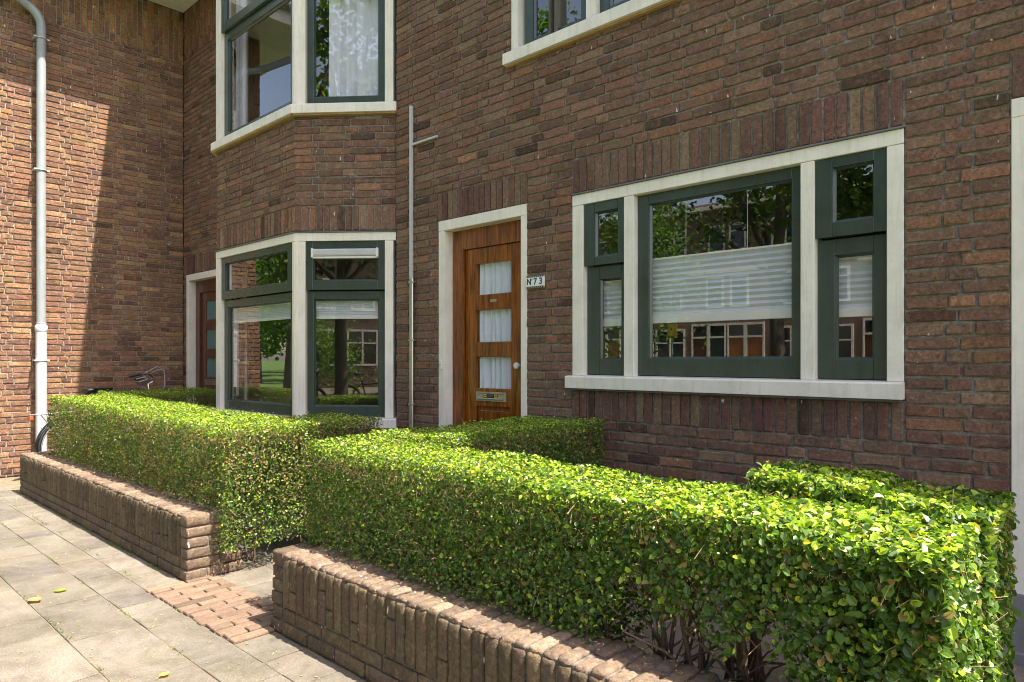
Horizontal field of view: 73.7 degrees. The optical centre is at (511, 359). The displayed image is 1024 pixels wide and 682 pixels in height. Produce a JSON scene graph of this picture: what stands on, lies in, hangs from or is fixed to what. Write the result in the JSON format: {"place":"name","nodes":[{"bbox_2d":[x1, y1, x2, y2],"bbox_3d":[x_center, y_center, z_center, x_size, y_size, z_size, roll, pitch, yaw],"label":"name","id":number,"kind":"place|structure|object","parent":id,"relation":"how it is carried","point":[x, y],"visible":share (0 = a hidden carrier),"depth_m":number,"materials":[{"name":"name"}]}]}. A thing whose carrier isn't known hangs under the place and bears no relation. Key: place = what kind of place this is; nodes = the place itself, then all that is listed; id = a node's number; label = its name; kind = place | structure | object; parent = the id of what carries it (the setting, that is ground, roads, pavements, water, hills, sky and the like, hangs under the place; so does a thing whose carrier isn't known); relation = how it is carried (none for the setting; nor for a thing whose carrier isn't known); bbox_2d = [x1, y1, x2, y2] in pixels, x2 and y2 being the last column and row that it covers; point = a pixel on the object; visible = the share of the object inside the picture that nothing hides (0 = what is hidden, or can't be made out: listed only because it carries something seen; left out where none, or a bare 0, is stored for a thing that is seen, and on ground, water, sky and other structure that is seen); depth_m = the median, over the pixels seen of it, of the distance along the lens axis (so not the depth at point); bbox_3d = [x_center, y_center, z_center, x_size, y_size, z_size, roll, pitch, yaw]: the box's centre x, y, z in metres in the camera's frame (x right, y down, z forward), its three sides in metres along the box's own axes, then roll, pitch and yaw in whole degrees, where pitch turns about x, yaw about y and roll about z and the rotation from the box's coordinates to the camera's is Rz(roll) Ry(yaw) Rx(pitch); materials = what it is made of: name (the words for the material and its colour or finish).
{"place":"outdoors","nodes":[
{"label":"outdoors","id":0,"kind":"place"},
{"bbox_2d":[145,574,276,644],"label":"brick path","id":1,"kind":"structure","parent":0,"point":[232,613],"depth_m":3.54,"materials":[{"name":"brown brick"}]},
{"bbox_2d":[0,462,1023,681],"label":"pavement","id":2,"kind":"structure","parent":0,"point":[28,630],"depth_m":3.33,"materials":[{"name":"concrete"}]},
{"bbox_2d":[27,597,40,600],"bbox_3d":[-2.549,1.279,3.641,0.063,0.013,0.102,0,0,-40],"label":"fallen leaf","id":3,"kind":"object","parent":2,"relation":"on","point":[34,599],"visible":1,"depth_m":3.64,"materials":[{"name":"yellow plant"}]},
{"bbox_2d":[51,588,66,591],"bbox_3d":[-2.521,1.282,3.797,0.084,0.005,0.052,0,0,15],"label":"fallen leaf","id":4,"kind":"object","parent":2,"relation":"on","point":[60,589],"visible":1,"depth_m":3.80,"materials":[{"name":"plant"}]},
{"bbox_2d":[27,366,169,463],"bbox_3d":[-4.607,0.705,7.921,0.588,1.195,1.837,-7,-4,31],"label":"bicycle","id":5,"kind":"object","parent":2,"relation":"on","point":[38,444],"visible":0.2,"depth_m":7.46,"materials":[{"name":"black paint"}]},
{"bbox_2d":[20,451,241,580],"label":"garden wall","id":6,"kind":"structure","parent":2,"relation":"on","point":[163,531],"depth_m":4.56,"materials":[{"name":"brick"}]},
{"bbox_2d":[1,492,267,676],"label":"moss and weeds","id":7,"kind":"object","parent":2,"relation":"on","point":[117,546],"visible":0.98,"depth_m":4.53,"materials":[{"name":"green plant"}]},
{"bbox_2d":[156,671,169,678],"bbox_3d":[-1.421,1.282,2.777,0.060,0.006,0.037,0,0,-42],"label":"fallen leaf","id":8,"kind":"object","parent":2,"relation":"on","point":[164,673],"visible":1,"depth_m":2.78,"materials":[{"name":"yellow plant"}]},
{"bbox_2d":[46,386,382,561],"bbox_3d":[-2.635,0.801,5.975,4.276,1.003,1.737,0,0,43],"label":"hedge","id":9,"kind":"object","parent":2,"relation":"on","point":[166,428],"visible":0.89,"depth_m":4.66,"materials":[{"name":"green plant"}]},
{"bbox_2d":[2,490,682,681],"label":"leaf litter","id":10,"kind":"object","parent":2,"relation":"on","point":[208,634],"visible":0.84,"depth_m":3.29,"materials":[{"name":"plant"}]},
{"bbox_2d":[271,540,735,681],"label":"garden wall","id":11,"kind":"structure","parent":2,"relation":"on","point":[366,620],"depth_m":2.55,"materials":[{"name":"brick"}]},
{"bbox_2d":[0,0,1023,665],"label":"apartment building","id":12,"kind":"structure","parent":2,"relation":"on","point":[578,152],"depth_m":4.99,"materials":[{"name":"brown brick"}]},
{"bbox_2d":[16,0,49,451],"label":"drainpipe","id":13,"kind":"object","parent":12,"relation":"attached to","point":[41,330],"visible":0.98,"depth_m":7.58,"materials":[{"name":"grey metal"}]},
{"bbox_2d":[186,269,215,463],"bbox_3d":[-3.788,0.108,8.537,0.940,2.385,0.220,0,0,43],"label":"door","id":14,"kind":"structure","parent":12,"relation":"in","point":[200,287],"depth_m":8.71,"materials":[{"name":"beige paint"}]},
{"bbox_2d":[211,46,235,156],"bbox_3d":[-3.033,-3.290,7.374,0.165,2.389,0.914,0,0,-8],"label":"bay window","id":15,"kind":"structure","parent":12,"relation":"in","point":[233,51],"depth_m":7.31,"materials":[{"name":"beige paint"}]},
{"bbox_2d":[215,262,248,408],"bbox_3d":[-3.036,-0.252,7.373,0.170,1.696,0.914,0,0,-8],"label":"bay window","id":16,"kind":"structure","parent":12,"relation":"in","point":[241,269],"depth_m":7.71,"materials":[{"name":"glass"}]},
{"bbox_2d":[236,0,247,127],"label":"curtain","id":17,"kind":"object","parent":12,"relation":"hanging from","point":[241,79],"visible":0.66,"depth_m":7.01,"materials":[{"name":"white fabric"}]},
{"bbox_2d":[212,232,293,421],"bbox_3d":[-2.419,-0.252,6.431,1.560,1.696,0.170,0,0,43],"label":"bay window","id":18,"kind":"structure","parent":12,"relation":"in","point":[284,243],"depth_m":6.58,"materials":[{"name":"beige paint"}]},
{"bbox_2d":[211,0,294,152],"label":"bay window","id":19,"kind":"structure","parent":12,"relation":"in","point":[228,28],"depth_m":6.72,"materials":[{"name":"beige paint"}]},
{"bbox_2d":[232,302,290,323],"bbox_3d":[-2.340,-0.468,6.470,1.320,0.205,0.020,0,0,43],"label":"pleated blind","id":20,"kind":"object","parent":12,"relation":"attached to","point":[278,311],"visible":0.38,"depth_m":6.50,"materials":[{"name":"white fabric"}]},
{"bbox_2d":[291,0,396,116],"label":"bay window","id":21,"kind":"structure","parent":12,"relation":"in","point":[384,103],"depth_m":5.88,"materials":[{"name":"beige paint"}]},
{"bbox_2d":[311,247,378,258],"bbox_3d":[-1.434,-0.913,5.867,0.587,0.087,0.054,0,0,4],"label":"window ventilator","id":22,"kind":"object","parent":12,"relation":"attached to","point":[355,253],"depth_m":5.85,"materials":[{"name":"white plastic"}]},
{"bbox_2d":[293,230,396,429],"bbox_3d":[-1.433,-0.252,5.889,0.914,1.696,0.170,0,0,4],"label":"bay window","id":23,"kind":"structure","parent":12,"relation":"in","point":[385,241],"depth_m":5.88,"materials":[{"name":"beige paint"}]},
{"bbox_2d":[316,301,377,318],"bbox_3d":[-1.423,-0.463,5.971,0.620,0.215,0.020,0,0,4],"label":"pleated blind","id":24,"kind":"object","parent":12,"relation":"attached to","point":[346,309],"visible":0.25,"depth_m":5.97,"materials":[{"name":"white fabric"}]},
{"bbox_2d":[329,0,377,95],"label":"curtain","id":25,"kind":"object","parent":12,"relation":"hanging from","point":[353,47],"visible":0.63,"depth_m":6.01,"materials":[{"name":"white fabric"}]},
{"bbox_2d":[408,106,437,473],"bbox_3d":[-0.725,-0.555,5.550,0.355,3.090,0.033,0,0,43],"label":"conduit","id":26,"kind":"object","parent":12,"relation":"attached to","point":[411,340],"visible":0.91,"depth_m":5.64,"materials":[{"name":"silver metal"}]},
{"bbox_2d":[439,204,526,534],"bbox_3d":[-0.181,0.100,5.197,0.940,2.400,0.220,0,0,43],"label":"door","id":27,"kind":"structure","parent":12,"relation":"in","point":[466,243],"depth_m":5.32,"materials":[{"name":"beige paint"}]},
{"bbox_2d":[480,261,510,388],"bbox_3d":[-0.114,-0.255,5.217,0.417,1.030,0.046,0,0,43],"label":"curtain","id":28,"kind":"object","parent":27,"relation":"attached to","point":[495,325],"visible":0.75,"depth_m":5.23,"materials":[{"name":"white fabric"}]},
{"bbox_2d":[526,274,544,288],"bbox_3d":[0.163,-0.541,4.746,0.162,0.090,0.013,0,0,43],"label":"house number sign","id":29,"kind":"object","parent":12,"relation":"attached to","point":[535,281],"visible":1,"depth_m":4.74,"materials":[{"name":"white tile"}]},
{"bbox_2d":[502,0,680,67],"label":"window","id":30,"kind":"structure","parent":12,"relation":"in","point":[597,16],"depth_m":4.55,"materials":[{"name":"beige paint"}]},
{"bbox_2d":[603,280,620,326],"bbox_3d":[0.664,-0.393,4.432,0.210,0.355,0.022,0,0,43],"label":"pleated blind","id":31,"kind":"object","parent":12,"relation":"attached to","point":[612,301],"visible":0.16,"depth_m":4.44,"materials":[{"name":"white fabric"}]},
{"bbox_2d":[653,190,791,323],"bbox_3d":[1.194,-0.616,3.941,0.885,0.788,0.022,0,0,43],"label":"pleated blind","id":32,"kind":"object","parent":12,"relation":"attached to","point":[745,283],"visible":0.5,"depth_m":3.92,"materials":[{"name":"white fabric"}]},
{"bbox_2d":[565,125,904,401],"bbox_3d":[1.136,-0.448,3.906,1.992,1.298,0.165,0,0,43],"label":"window","id":33,"kind":"structure","parent":12,"relation":"in","point":[815,369],"depth_m":3.59,"materials":[{"name":"beige paint"}]},
{"bbox_2d":[839,255,871,317],"bbox_3d":[1.746,-0.393,3.430,0.220,0.355,0.022,0,0,43],"label":"pleated blind","id":34,"kind":"object","parent":12,"relation":"attached to","point":[855,285],"visible":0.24,"depth_m":3.44,"materials":[{"name":"white fabric"}]},
{"bbox_2d":[1011,97,1023,665],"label":"door frame","id":35,"kind":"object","parent":12,"relation":"in","point":[1017,105],"depth_m":2.91,"materials":[{"name":"beige paint"}]},
{"bbox_2d":[301,414,1022,681],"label":"hedge","id":36,"kind":"object","parent":2,"relation":"on","point":[914,577],"visible":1,"depth_m":2.12,"materials":[{"name":"green plant"}]}
]}

